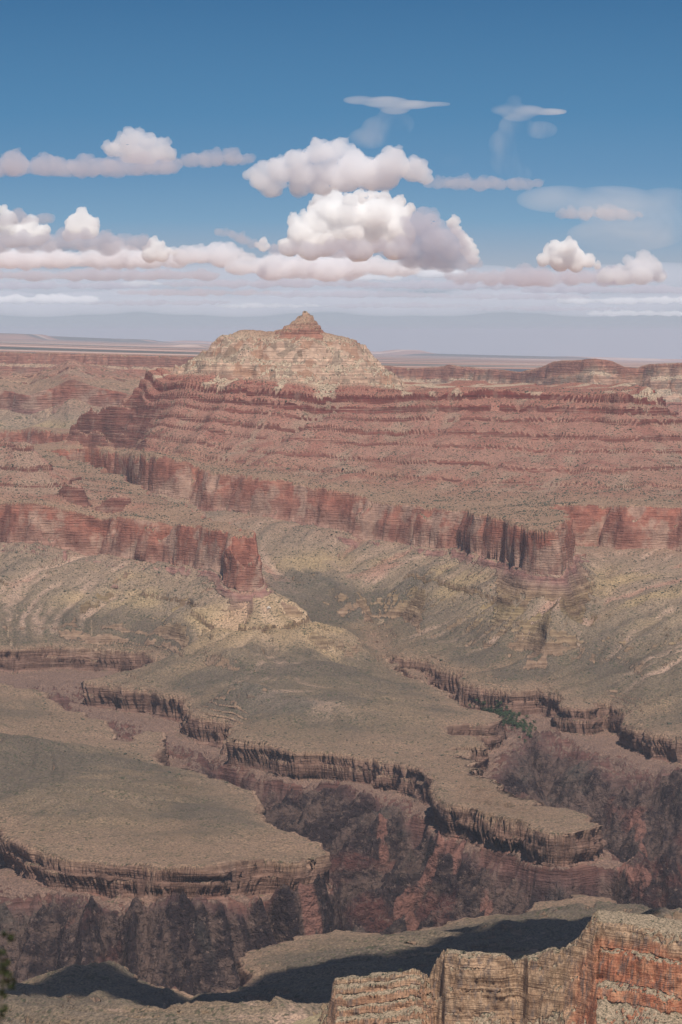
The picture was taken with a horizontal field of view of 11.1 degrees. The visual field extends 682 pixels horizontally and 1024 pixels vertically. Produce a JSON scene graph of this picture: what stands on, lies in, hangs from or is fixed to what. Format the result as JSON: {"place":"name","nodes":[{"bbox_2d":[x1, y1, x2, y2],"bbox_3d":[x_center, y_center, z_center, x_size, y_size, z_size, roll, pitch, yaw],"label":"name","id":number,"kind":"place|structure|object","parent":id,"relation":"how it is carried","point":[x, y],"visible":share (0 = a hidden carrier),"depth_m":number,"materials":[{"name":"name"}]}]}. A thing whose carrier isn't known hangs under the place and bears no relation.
{"place":"outdoors","nodes":[
{"label":"outdoors","id":0,"kind":"place"},
{"bbox_2d":[0,930,16,1022],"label":"juniper branch","id":1,"kind":"object","parent":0,"point":[3,972],"visible":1,"depth_m":15.12,"materials":[{"name":"green plant"}]},
{"bbox_2d":[0,460,681,902],"bbox_3d":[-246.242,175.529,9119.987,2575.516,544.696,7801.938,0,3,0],"label":"plateau","id":2,"kind":"structure","parent":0,"point":[120,828],"depth_m":7824.41,"materials":[{"name":"beige stone"}]},
{"bbox_2d":[0,339,681,796],"bbox_3d":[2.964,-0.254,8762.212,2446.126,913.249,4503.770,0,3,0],"label":"scrub","id":3,"kind":"object","parent":2,"relation":"on","point":[388,501],"visible":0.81,"depth_m":9694.14,"materials":[{"name":"green plant"}]},
{"bbox_2d":[0,370,681,596],"bbox_3d":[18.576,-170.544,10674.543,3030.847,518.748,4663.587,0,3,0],"label":"red cliffs","id":4,"kind":"structure","parent":0,"point":[599,524],"depth_m":10069.95,"materials":[{"name":"red stone"}]},
{"bbox_2d":[0,670,681,995],"bbox_3d":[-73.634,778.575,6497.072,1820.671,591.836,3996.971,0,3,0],"label":"gorge","id":5,"kind":"structure","parent":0,"point":[400,863],"depth_m":6254.63,"materials":[{"name":"brown stone"}]},
{"bbox_2d":[0,897,681,1023],"bbox_3d":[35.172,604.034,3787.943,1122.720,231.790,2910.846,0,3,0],"label":"plateau","id":6,"kind":"structure","parent":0,"point":[288,982],"depth_m":4500.38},
{"bbox_2d":[0,352,681,429],"bbox_3d":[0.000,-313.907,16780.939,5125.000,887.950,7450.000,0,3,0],"label":"canyon","id":7,"kind":"structure","parent":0,"point":[53,390],"depth_m":16584.88,"materials":[{"name":"brown stone"}]},
{"bbox_2d":[0,333,681,368],"bbox_3d":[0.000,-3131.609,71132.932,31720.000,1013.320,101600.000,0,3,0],"label":"desert","id":8,"kind":"structure","parent":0,"point":[12,342],"depth_m":44095.52,"materials":[{"name":"soil"}]},
{"bbox_2d":[0,0,681,371],"label":"sky","id":9,"kind":"structure","parent":0,"point":[470,177],"materials":[{"name":"blue"}]},
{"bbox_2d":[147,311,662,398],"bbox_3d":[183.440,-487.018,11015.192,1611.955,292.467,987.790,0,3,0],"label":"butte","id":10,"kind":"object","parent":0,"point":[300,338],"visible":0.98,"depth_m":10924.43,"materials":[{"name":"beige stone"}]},
{"bbox_2d":[292,910,681,1023],"bbox_3d":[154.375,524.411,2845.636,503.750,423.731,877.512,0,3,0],"label":"rock ridge","id":11,"kind":"object","parent":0,"point":[503,988],"visible":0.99,"depth_m":2776.02,"materials":[{"name":"stone"}]},
{"bbox_2d":[319,910,681,1023],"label":"brush","id":12,"kind":"object","parent":11,"relation":"on","point":[539,967],"visible":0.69,"depth_m":2772.82,"materials":[{"name":"green plant"}]}
]}

